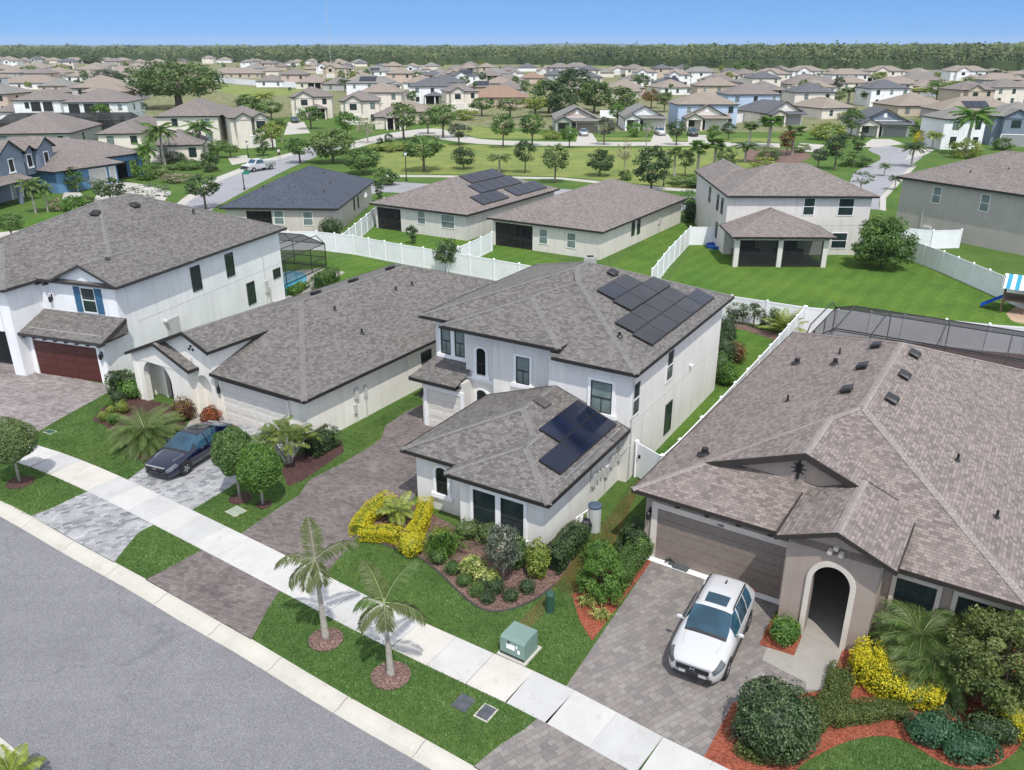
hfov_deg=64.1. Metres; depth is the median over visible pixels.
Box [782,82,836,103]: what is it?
house
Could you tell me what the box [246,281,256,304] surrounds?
window
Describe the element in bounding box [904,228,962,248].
vinyl fence
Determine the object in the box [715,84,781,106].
house
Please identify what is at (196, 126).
palm tree
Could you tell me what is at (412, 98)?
tree
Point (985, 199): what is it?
window
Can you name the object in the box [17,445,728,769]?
sidewalk
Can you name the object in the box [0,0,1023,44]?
sky
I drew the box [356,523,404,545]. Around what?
hedge
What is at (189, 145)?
house
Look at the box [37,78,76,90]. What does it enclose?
house
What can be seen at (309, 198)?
house
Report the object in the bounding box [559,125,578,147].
tree
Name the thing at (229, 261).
window
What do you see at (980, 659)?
gardenia tree
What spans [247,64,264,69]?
house
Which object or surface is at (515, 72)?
house
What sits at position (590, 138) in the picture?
driveway
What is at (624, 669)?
driveway
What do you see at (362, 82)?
house
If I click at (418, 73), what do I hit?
tree
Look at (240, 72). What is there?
house
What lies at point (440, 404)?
garage door
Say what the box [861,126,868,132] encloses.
window
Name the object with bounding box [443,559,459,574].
shrub
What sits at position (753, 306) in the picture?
young shrub
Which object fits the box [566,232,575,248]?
window
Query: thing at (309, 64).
house
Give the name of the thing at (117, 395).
shrub
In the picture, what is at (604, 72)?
house
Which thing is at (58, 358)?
garage door
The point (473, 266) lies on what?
vinyl fence
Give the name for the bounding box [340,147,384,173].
tree
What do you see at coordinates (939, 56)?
forest
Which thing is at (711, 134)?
bush
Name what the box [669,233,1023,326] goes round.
lawn
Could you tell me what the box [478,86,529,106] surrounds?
house
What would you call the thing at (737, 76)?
house
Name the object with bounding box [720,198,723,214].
window
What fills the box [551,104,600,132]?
house
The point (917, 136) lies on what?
bush
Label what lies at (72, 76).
house
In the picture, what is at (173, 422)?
palm tree
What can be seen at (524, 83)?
tree
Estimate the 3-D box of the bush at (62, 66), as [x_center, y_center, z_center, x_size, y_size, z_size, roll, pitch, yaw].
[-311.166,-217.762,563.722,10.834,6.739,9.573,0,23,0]
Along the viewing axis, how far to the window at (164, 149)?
139.02 m
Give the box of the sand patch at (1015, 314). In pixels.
[1007,307,1023,323]
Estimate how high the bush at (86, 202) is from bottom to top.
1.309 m
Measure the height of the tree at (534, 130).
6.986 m
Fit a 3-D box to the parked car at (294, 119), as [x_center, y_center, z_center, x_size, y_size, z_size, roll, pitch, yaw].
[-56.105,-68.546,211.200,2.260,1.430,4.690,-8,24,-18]
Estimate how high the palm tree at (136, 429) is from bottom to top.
2.862 m
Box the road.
[0,517,430,769]
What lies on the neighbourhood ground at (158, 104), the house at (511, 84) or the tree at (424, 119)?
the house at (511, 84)
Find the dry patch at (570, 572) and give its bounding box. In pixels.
[519,478,639,626]
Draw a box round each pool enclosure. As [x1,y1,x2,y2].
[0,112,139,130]
[278,232,326,285]
[806,302,1023,369]
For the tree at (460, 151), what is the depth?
130.77 m
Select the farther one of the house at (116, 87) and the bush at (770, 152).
the house at (116, 87)
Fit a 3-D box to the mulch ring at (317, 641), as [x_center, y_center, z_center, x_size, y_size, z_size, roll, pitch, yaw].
[-6.263,8.551,27.529,1.160,0.060,1.148,0,23,0]
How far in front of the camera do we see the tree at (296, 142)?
137.03 m
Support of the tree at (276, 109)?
on the ground at (998, 262)
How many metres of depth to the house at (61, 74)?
463.89 m
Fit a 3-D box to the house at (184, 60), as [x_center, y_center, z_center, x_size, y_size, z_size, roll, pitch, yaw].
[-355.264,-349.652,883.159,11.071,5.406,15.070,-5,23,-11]
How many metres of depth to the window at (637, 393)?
36.41 m
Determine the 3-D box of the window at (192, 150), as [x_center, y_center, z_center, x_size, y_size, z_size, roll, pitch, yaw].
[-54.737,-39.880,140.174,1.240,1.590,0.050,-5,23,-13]
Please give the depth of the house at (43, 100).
207.41 m
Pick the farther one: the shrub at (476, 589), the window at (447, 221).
the window at (447, 221)
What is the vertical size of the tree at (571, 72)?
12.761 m
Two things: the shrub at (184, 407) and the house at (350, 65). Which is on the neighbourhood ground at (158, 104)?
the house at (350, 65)
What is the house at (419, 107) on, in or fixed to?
on the neighbourhood ground at (158, 104)
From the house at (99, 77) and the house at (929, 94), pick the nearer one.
the house at (929, 94)
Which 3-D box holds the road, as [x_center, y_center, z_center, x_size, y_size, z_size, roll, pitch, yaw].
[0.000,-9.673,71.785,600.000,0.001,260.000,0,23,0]
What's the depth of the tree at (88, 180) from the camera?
112.38 m
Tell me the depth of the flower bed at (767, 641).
27.31 m
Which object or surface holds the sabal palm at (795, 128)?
on the corner bed at (798, 157)
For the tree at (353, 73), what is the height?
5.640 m
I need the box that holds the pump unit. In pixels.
[575,509,591,539]
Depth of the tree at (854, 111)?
172.16 m
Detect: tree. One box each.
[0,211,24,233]
[0,416,39,481]
[14,177,45,212]
[24,81,31,89]
[34,181,54,211]
[79,55,106,63]
[79,70,88,77]
[84,175,95,187]
[87,68,120,77]
[89,103,111,111]
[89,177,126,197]
[104,405,184,461]
[113,74,129,81]
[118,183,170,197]
[122,60,227,106]
[131,414,185,449]
[132,142,157,175]
[140,102,147,112]
[140,122,178,164]
[140,137,161,144]
[179,119,217,137]
[184,173,221,208]
[206,139,225,157]
[209,425,253,497]
[220,143,239,157]
[235,94,261,104]
[235,442,282,503]
[243,102,268,111]
[250,91,277,112]
[258,99,283,119]
[259,122,282,149]
[273,118,287,141]
[274,517,358,638]
[283,138,313,162]
[295,106,323,128]
[307,128,359,162]
[334,111,359,133]
[336,79,346,91]
[337,70,344,77]
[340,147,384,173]
[349,71,355,77]
[352,560,427,676]
[355,117,380,142]
[374,500,406,522]
[375,491,417,525]
[386,102,419,139]
[402,134,445,170]
[407,90,416,100]
[413,70,422,76]
[417,111,435,133]
[425,101,462,137]
[432,238,459,271]
[446,123,471,144]
[450,146,476,168]
[462,76,469,84]
[468,98,494,115]
[479,72,486,80]
[480,522,524,580]
[485,153,513,171]
[489,113,515,147]
[495,97,523,116]
[510,76,519,81]
[513,140,537,172]
[518,110,545,145]
[519,80,531,93]
[519,95,551,112]
[529,79,569,112]
[536,78,544,88]
[540,143,569,182]
[544,91,581,111]
[551,67,598,102]
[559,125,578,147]
[575,79,609,112]
[586,148,615,175]
[594,116,616,144]
[596,85,638,108]
[609,103,624,124]
[616,137,632,169]
[631,73,649,84]
[632,145,675,188]
[640,90,659,107]
[640,121,653,146]
[654,92,674,111]
[666,118,686,144]
[678,149,696,175]
[694,57,719,66]
[716,147,737,163]
[720,122,736,139]
[724,71,734,77]
[730,61,760,69]
[730,141,762,161]
[758,308,808,331]
[759,64,785,70]
[778,130,797,155]
[798,79,809,85]
[810,147,827,167]
[823,133,850,169]
[833,76,845,90]
[834,89,847,100]
[841,108,866,138]
[848,171,875,187]
[851,213,920,267]
[868,598,969,677]
[870,72,887,80]
[879,162,893,175]
[882,623,987,716]
[887,174,901,189]
[900,142,928,166]
[924,78,951,99]
[924,131,944,148]
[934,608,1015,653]
[940,604,1023,715]
[948,106,999,154]
[962,77,975,81]
[987,70,1006,73]
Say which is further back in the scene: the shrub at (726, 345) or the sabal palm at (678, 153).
the sabal palm at (678, 153)
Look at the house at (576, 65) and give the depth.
524.51 m
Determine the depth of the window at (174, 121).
161.09 m
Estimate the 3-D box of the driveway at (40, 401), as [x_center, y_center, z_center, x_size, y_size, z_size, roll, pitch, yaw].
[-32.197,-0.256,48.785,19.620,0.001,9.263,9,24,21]
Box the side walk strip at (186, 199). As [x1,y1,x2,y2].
[177,146,311,204]
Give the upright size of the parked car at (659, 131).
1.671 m
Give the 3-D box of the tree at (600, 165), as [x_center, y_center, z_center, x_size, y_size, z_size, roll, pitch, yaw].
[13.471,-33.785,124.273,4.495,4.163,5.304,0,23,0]
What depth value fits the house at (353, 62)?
796.35 m
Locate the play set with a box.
[980,273,1023,312]
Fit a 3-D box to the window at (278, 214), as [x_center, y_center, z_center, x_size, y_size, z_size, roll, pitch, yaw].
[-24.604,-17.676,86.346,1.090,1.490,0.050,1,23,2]
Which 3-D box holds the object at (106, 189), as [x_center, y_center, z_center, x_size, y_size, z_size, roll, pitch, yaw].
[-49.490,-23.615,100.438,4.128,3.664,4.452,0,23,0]
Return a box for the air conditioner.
[584,255,596,262]
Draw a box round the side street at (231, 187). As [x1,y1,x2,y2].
[186,141,341,210]
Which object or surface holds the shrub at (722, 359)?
on the lawn at (757, 345)
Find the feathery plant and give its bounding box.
[0,743,46,769]
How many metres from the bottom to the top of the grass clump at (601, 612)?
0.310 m
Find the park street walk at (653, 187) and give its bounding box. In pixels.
[387,175,695,191]
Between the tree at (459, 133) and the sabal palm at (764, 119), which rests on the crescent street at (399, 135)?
the sabal palm at (764, 119)
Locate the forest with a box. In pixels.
[0,39,1023,70]
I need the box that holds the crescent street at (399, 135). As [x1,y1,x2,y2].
[350,128,779,148]
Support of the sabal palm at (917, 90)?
on the neighbourhood ground at (158, 104)
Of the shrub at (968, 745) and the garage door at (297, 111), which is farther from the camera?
the garage door at (297, 111)
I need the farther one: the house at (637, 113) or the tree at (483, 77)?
the tree at (483, 77)
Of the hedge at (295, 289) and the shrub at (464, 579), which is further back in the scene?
the hedge at (295, 289)
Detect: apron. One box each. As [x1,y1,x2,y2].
[32,491,152,562]
[146,550,278,639]
[473,719,627,769]
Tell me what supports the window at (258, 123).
in the house at (242, 123)
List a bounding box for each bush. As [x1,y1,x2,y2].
[20,65,38,69]
[48,197,67,210]
[54,64,67,68]
[60,195,85,210]
[70,195,99,205]
[129,153,150,167]
[132,164,155,180]
[145,164,179,177]
[157,151,187,163]
[158,172,193,182]
[172,159,205,169]
[198,152,220,171]
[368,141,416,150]
[371,166,399,185]
[375,138,383,143]
[384,133,393,141]
[453,109,478,119]
[540,130,560,138]
[574,545,627,604]
[618,169,632,179]
[625,122,643,137]
[665,174,696,186]
[671,190,695,201]
[707,124,722,137]
[749,156,778,166]
[755,146,784,159]
[790,143,811,151]
[808,122,848,139]
[836,152,875,166]
[912,130,924,143]
[945,137,982,157]
[991,137,1015,149]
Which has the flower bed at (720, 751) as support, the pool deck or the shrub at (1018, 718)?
the shrub at (1018, 718)
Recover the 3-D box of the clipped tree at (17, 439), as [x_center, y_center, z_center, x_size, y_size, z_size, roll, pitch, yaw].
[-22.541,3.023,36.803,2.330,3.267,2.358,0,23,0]
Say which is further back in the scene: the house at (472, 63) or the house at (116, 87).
the house at (472, 63)
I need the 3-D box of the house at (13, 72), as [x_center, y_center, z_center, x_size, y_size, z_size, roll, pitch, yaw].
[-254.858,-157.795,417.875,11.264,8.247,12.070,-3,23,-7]
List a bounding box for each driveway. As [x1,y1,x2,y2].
[0,230,18,237]
[0,363,109,432]
[62,191,83,198]
[95,181,170,200]
[128,418,298,509]
[228,155,250,164]
[241,405,432,572]
[284,122,309,134]
[567,561,817,755]
[576,133,597,142]
[650,134,673,142]
[688,135,707,142]
[796,143,823,151]
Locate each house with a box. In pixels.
[0,64,19,70]
[0,67,26,76]
[0,74,15,79]
[0,75,9,85]
[0,84,31,107]
[0,104,14,118]
[0,111,102,139]
[0,137,55,203]
[0,193,286,383]
[2,58,22,65]
[9,75,55,88]
[10,89,76,112]
[11,86,35,92]
[21,136,143,193]
[22,68,59,77]
[25,62,48,65]
[27,63,52,69]
[28,56,45,63]
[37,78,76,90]
[46,57,61,62]
[48,69,68,78]
[49,62,72,69]
[51,67,74,73]
[57,82,80,93]
[58,58,76,68]
[60,88,145,115]
[63,70,101,80]
[70,79,125,95]
[74,65,109,72]
[81,75,111,82]
[81,82,135,95]
[89,62,111,67]
[94,115,158,147]
[102,78,127,83]
[103,62,117,67]
[104,58,124,65]
[108,71,134,80]
[114,66,139,73]
[117,57,133,65]
[122,84,149,99]
[124,264,494,443]
[129,62,150,68]
[134,59,147,63]
[145,129,209,162]
[147,59,166,65]
[153,98,232,144]
[177,58,188,63]
[202,55,216,63]
[214,67,265,77]
[217,57,233,62]
[219,166,374,233]
[222,105,275,148]
[240,59,253,66]
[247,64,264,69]
[248,58,260,64]
[256,74,282,86]
[258,60,278,67]
[260,66,283,75]
[278,62,290,69]
[279,69,310,81]
[285,60,296,65]
[289,86,333,118]
[295,74,325,88]
[304,62,316,67]
[305,65,315,72]
[306,58,317,63]
[315,61,330,73]
[322,63,347,77]
[322,77,346,90]
[338,90,380,124]
[342,63,354,69]
[344,65,353,71]
[345,75,394,94]
[347,73,370,81]
[349,59,367,64]
[354,60,366,66]
[362,66,391,75]
[362,82,406,110]
[369,168,559,240]
[373,107,407,129]
[383,62,403,69]
[384,77,401,88]
[385,68,413,85]
[385,99,431,122]
[400,261,734,551]
[403,75,429,88]
[404,63,420,70]
[408,78,452,104]
[412,68,426,75]
[421,65,430,71]
[422,70,439,77]
[423,62,439,69]
[432,71,445,77]
[434,75,465,84]
[435,68,446,72]
[440,83,479,110]
[445,68,459,74]
[447,65,466,70]
[449,69,479,85]
[461,61,478,65]
[462,64,475,71]
[467,80,492,90]
[476,63,496,73]
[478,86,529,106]
[479,69,502,80]
[483,68,508,75]
[486,178,687,259]
[489,76,514,85]
[497,80,526,93]
[502,66,517,71]
[502,73,524,83]
[509,69,522,76]
[517,63,537,70]
[520,72,545,83]
[536,66,546,74]
[543,69,567,79]
[546,63,572,72]
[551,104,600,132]
[567,71,603,90]
[569,62,586,68]
[577,65,599,74]
[600,68,614,76]
[603,82,641,98]
[607,79,644,94]
[608,65,623,74]
[616,103,666,130]
[619,73,650,85]
[620,64,641,77]
[631,67,656,82]
[631,331,1023,660]
[647,79,690,94]
[650,64,673,78]
[651,76,683,84]
[663,69,691,85]
[667,93,739,128]
[675,64,691,70]
[682,105,731,130]
[684,66,716,82]
[690,77,737,94]
[693,159,879,267]
[697,73,735,81]
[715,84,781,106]
[720,68,736,72]
[722,70,740,78]
[730,77,743,84]
[733,68,753,77]
[737,99,806,125]
[743,71,780,85]
[751,68,789,80]
[753,81,784,96]
[780,76,842,90]
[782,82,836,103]
[785,66,824,76]
[790,73,812,77]
[790,79,837,90]
[792,97,856,118]
[822,68,869,80]
[832,75,868,87]
[840,106,914,137]
[853,79,911,106]
[861,66,904,76]
[861,71,875,81]
[866,76,913,92]
[871,92,939,115]
[895,76,914,81]
[896,150,1023,255]
[902,73,947,81]
[905,68,928,72]
[905,70,932,74]
[911,79,931,87]
[919,80,949,96]
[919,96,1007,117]
[919,107,987,148]
[927,70,940,76]
[937,80,996,100]
[940,66,989,80]
[972,73,1023,83]
[975,101,1023,146]
[982,79,1023,103]
[1007,71,1023,75]
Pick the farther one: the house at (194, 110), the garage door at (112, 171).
the house at (194, 110)
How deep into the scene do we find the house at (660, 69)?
487.26 m
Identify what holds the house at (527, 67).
on the neighbourhood ground at (158, 104)
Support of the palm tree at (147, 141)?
on the ground at (998, 262)
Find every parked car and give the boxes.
[145,420,234,477]
[290,116,298,122]
[579,128,587,135]
[654,127,665,135]
[668,573,755,683]
[687,128,697,136]
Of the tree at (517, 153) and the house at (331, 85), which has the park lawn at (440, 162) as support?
the tree at (517, 153)
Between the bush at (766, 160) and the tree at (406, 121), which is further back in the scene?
the tree at (406, 121)
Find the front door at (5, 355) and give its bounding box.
[0,331,12,363]
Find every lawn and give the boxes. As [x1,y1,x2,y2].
[22,206,81,225]
[300,257,389,282]
[347,225,470,271]
[376,144,763,188]
[433,124,796,141]
[482,223,696,278]
[656,329,774,454]
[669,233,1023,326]
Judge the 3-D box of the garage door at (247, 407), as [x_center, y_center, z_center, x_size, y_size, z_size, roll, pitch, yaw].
[-13.209,1.247,42.113,5.090,2.370,0.100,13,26,29]
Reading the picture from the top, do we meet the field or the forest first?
the forest
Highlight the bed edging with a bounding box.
[353,535,554,611]
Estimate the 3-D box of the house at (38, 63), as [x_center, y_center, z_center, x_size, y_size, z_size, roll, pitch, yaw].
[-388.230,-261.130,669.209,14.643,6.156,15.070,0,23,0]
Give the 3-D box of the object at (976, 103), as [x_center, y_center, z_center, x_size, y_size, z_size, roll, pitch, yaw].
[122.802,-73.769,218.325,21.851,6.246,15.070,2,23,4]
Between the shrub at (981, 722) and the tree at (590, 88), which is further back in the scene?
the tree at (590, 88)
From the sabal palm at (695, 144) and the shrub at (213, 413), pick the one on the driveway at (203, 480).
the shrub at (213, 413)
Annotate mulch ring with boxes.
[5,476,33,488]
[228,493,250,503]
[256,500,271,508]
[308,628,342,650]
[371,661,410,689]
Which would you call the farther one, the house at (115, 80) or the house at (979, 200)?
the house at (115, 80)
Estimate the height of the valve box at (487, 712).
0.060 m
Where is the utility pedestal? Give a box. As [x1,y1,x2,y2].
[545,590,554,613]
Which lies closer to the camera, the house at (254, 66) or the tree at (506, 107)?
the tree at (506, 107)
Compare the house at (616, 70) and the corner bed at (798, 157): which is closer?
the corner bed at (798, 157)
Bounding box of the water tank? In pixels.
[588,501,601,533]
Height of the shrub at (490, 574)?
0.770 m
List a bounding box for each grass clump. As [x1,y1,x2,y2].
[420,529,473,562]
[577,591,597,609]
[587,604,613,623]
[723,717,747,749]
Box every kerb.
[0,501,479,769]
[0,737,37,769]
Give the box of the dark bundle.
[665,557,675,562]
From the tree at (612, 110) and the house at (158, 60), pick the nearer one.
the tree at (612, 110)
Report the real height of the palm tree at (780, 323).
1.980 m
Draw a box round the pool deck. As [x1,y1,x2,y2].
[285,268,343,298]
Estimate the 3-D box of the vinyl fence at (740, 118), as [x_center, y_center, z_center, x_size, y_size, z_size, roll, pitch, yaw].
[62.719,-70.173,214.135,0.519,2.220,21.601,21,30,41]
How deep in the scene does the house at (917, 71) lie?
454.34 m
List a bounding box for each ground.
[0,60,1023,769]
[26,61,1013,131]
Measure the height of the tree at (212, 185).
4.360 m
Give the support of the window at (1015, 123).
in the house at (1009, 120)
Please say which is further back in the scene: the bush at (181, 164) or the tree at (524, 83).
the tree at (524, 83)
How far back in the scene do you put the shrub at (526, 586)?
29.70 m
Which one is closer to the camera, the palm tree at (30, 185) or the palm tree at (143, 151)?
the palm tree at (30, 185)
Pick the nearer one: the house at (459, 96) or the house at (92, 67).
the house at (459, 96)
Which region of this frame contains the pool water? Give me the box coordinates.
[283,271,306,293]
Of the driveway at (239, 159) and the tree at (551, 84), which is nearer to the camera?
the driveway at (239, 159)
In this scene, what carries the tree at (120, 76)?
on the neighbourhood ground at (158, 104)
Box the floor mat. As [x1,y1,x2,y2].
[668,561,688,571]
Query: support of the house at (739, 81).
on the neighbourhood ground at (158, 104)
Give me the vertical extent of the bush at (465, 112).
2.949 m
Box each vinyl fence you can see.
[215,77,295,87]
[281,230,529,280]
[342,208,375,236]
[445,231,492,271]
[600,110,617,117]
[651,225,715,277]
[660,307,804,459]
[722,294,805,328]
[736,113,743,122]
[802,305,1023,332]
[900,233,1023,309]
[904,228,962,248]
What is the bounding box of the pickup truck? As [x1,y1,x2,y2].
[241,157,275,171]
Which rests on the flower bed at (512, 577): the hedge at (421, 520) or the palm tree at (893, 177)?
the hedge at (421, 520)
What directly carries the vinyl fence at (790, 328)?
on the ground at (998, 262)
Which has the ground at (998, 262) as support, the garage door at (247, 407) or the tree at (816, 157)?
the tree at (816, 157)
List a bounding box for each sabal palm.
[668,146,683,175]
[687,140,710,175]
[705,134,726,161]
[743,121,759,143]
[757,115,784,146]
[784,124,805,154]
[841,87,854,103]
[910,87,928,93]
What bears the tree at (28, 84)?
on the neighbourhood ground at (158, 104)
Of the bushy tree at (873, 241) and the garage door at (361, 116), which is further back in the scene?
the garage door at (361, 116)
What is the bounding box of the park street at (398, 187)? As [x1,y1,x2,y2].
[371,182,695,210]
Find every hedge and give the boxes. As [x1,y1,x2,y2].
[104,368,133,393]
[285,280,309,296]
[298,423,342,458]
[308,265,340,289]
[348,490,397,536]
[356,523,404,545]
[405,496,433,539]
[543,519,590,574]
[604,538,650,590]
[616,514,646,551]
[732,739,788,764]
[790,659,857,756]
[825,696,913,728]
[847,646,955,711]
[850,635,890,686]
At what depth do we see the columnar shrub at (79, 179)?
110.58 m
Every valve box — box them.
[44,429,56,434]
[225,506,246,516]
[450,693,475,712]
[473,703,498,722]
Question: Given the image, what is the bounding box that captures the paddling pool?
[706,242,718,249]
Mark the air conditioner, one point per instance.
(590, 258)
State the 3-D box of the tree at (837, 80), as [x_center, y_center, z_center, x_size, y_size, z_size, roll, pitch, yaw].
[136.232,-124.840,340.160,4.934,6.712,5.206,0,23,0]
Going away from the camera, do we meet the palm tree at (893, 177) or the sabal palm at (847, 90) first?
the palm tree at (893, 177)
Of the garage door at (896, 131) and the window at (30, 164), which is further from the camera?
the garage door at (896, 131)
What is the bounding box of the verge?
[434,179,695,195]
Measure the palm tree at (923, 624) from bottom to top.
2.552 m
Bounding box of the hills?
[0,43,773,46]
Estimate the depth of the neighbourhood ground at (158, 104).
266.43 m
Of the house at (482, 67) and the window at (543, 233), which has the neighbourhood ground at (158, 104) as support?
the house at (482, 67)
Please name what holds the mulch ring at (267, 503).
on the ground at (998, 262)
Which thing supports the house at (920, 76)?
on the neighbourhood ground at (158, 104)
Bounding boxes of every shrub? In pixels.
[64,167,83,191]
[97,411,108,421]
[105,399,114,407]
[105,405,115,413]
[105,413,119,424]
[109,388,125,403]
[113,398,130,413]
[116,377,141,398]
[124,375,138,394]
[170,395,197,420]
[199,404,221,421]
[253,128,270,155]
[318,216,342,233]
[374,181,383,198]
[392,525,427,557]
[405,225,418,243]
[429,523,452,538]
[429,547,445,563]
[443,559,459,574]
[449,515,481,539]
[456,572,472,586]
[457,553,487,582]
[466,581,483,597]
[473,521,502,544]
[474,565,500,587]
[476,576,489,590]
[479,588,495,604]
[487,577,504,594]
[502,586,519,602]
[503,535,531,569]
[517,577,536,594]
[523,536,551,579]
[580,536,616,565]
[625,534,653,557]
[681,198,695,222]
[715,351,736,382]
[717,362,739,386]
[718,331,737,363]
[720,315,738,342]
[726,301,739,321]
[729,339,748,363]
[731,672,824,767]
[736,302,749,324]
[748,302,761,327]
[756,308,769,329]
[766,307,779,332]
[768,611,803,647]
[852,131,865,152]
[868,629,880,647]
[901,706,965,748]
[910,121,920,135]
[941,726,1004,766]
[962,706,1010,743]
[986,701,1023,740]
[992,710,1023,746]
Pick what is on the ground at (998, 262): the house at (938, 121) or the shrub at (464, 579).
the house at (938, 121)
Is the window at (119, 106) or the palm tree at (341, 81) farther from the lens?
the palm tree at (341, 81)
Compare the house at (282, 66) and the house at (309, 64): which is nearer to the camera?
the house at (282, 66)
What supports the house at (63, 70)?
on the neighbourhood ground at (158, 104)
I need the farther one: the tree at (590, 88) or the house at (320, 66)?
the house at (320, 66)
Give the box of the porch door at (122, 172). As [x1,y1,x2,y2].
[116,161,127,177]
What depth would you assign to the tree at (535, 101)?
224.84 m
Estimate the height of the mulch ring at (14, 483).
0.060 m
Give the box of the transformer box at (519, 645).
[497,621,541,666]
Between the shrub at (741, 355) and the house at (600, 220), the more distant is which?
the house at (600, 220)
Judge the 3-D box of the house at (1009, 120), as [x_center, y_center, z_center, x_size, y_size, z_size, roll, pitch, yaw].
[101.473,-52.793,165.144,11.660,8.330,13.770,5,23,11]
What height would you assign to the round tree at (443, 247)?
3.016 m
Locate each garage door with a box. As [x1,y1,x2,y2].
[9,182,23,199]
[29,337,106,383]
[88,167,108,187]
[108,166,117,183]
[219,380,291,436]
[250,135,275,147]
[296,110,313,118]
[327,74,334,77]
[345,115,363,124]
[423,384,464,426]
[450,103,465,110]
[576,122,598,132]
[643,119,665,129]
[649,500,788,599]
[705,119,727,129]
[785,115,801,124]
[881,125,908,136]
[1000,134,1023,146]
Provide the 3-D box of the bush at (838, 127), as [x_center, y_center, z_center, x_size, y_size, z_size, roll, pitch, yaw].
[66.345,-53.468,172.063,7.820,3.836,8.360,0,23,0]
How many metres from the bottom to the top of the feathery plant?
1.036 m
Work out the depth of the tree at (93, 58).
775.49 m
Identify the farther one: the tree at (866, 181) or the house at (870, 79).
the house at (870, 79)
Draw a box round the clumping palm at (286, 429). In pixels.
[251,415,321,463]
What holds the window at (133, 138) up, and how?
in the house at (127, 133)
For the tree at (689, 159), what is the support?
on the park lawn at (440, 162)
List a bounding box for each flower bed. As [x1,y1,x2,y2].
[92,395,184,460]
[282,440,343,486]
[359,505,572,609]
[572,554,650,639]
[704,644,1023,769]
[722,320,778,339]
[759,614,801,654]
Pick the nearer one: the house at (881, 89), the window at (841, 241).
the window at (841, 241)
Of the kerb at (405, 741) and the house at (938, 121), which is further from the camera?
the house at (938, 121)
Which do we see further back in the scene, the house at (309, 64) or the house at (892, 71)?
the house at (309, 64)
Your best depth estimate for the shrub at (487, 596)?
29.20 m
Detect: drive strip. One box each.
[863,139,903,146]
[905,148,933,159]
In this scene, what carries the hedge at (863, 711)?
on the flower bed at (720, 751)
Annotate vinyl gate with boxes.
[633,439,663,478]
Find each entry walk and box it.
[186,414,204,426]
[762,635,841,689]
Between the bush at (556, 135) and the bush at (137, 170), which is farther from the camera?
the bush at (556, 135)
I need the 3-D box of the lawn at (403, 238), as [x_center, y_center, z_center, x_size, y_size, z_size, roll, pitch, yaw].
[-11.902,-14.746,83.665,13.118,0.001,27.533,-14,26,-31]
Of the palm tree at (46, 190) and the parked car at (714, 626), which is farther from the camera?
the palm tree at (46, 190)
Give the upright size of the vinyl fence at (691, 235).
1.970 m
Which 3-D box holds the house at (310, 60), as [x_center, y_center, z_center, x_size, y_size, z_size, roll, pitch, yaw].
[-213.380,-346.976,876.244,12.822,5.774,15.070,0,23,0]
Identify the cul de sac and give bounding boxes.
[850,146,921,209]
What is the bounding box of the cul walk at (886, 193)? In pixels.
[880,165,915,210]
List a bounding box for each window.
[7,158,16,173]
[25,153,34,168]
[42,151,49,163]
[72,286,104,314]
[106,136,114,144]
[117,104,122,110]
[130,136,137,143]
[159,148,167,154]
[171,119,177,125]
[188,147,196,156]
[190,265,202,291]
[206,133,212,140]
[224,252,235,277]
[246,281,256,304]
[256,121,265,128]
[273,210,284,224]
[273,267,280,278]
[301,100,307,104]
[302,211,313,225]
[349,104,356,109]
[370,103,374,108]
[417,211,425,224]
[421,348,431,363]
[431,465,452,501]
[437,322,465,361]
[441,214,454,228]
[455,94,460,98]
[470,485,528,545]
[472,346,489,379]
[474,388,488,401]
[511,352,533,388]
[539,228,547,244]
[559,122,564,128]
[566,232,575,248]
[587,376,615,420]
[630,378,641,419]
[631,221,634,235]
[637,219,640,233]
[663,399,672,434]
[665,348,674,383]
[688,120,694,125]
[708,186,711,202]
[715,221,717,238]
[716,194,719,210]
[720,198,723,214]
[728,106,733,112]
[802,198,815,214]
[830,232,847,248]
[837,198,855,215]
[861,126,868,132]
[881,573,942,622]
[931,186,942,203]
[947,591,1011,647]
[949,137,956,144]
[952,121,957,129]
[975,121,981,128]
[978,194,991,212]
[1011,120,1021,127]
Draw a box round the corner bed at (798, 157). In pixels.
[744,148,811,163]
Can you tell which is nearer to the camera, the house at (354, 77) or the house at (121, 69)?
the house at (354, 77)
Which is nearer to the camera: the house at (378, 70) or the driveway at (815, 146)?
the driveway at (815, 146)
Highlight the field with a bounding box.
[216,84,329,95]
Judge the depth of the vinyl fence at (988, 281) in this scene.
68.97 m
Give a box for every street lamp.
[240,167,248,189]
[403,151,406,180]
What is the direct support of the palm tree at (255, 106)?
on the ground at (998, 262)
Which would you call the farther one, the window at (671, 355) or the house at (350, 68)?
the house at (350, 68)
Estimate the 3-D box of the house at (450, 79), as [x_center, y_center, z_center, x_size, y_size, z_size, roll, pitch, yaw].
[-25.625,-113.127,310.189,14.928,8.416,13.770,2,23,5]
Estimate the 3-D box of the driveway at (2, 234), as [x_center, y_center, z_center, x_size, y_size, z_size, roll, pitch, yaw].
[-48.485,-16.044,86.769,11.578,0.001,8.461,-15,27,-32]
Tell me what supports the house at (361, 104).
on the neighbourhood ground at (158, 104)
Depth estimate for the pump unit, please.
33.09 m
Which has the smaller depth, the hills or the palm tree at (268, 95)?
the palm tree at (268, 95)

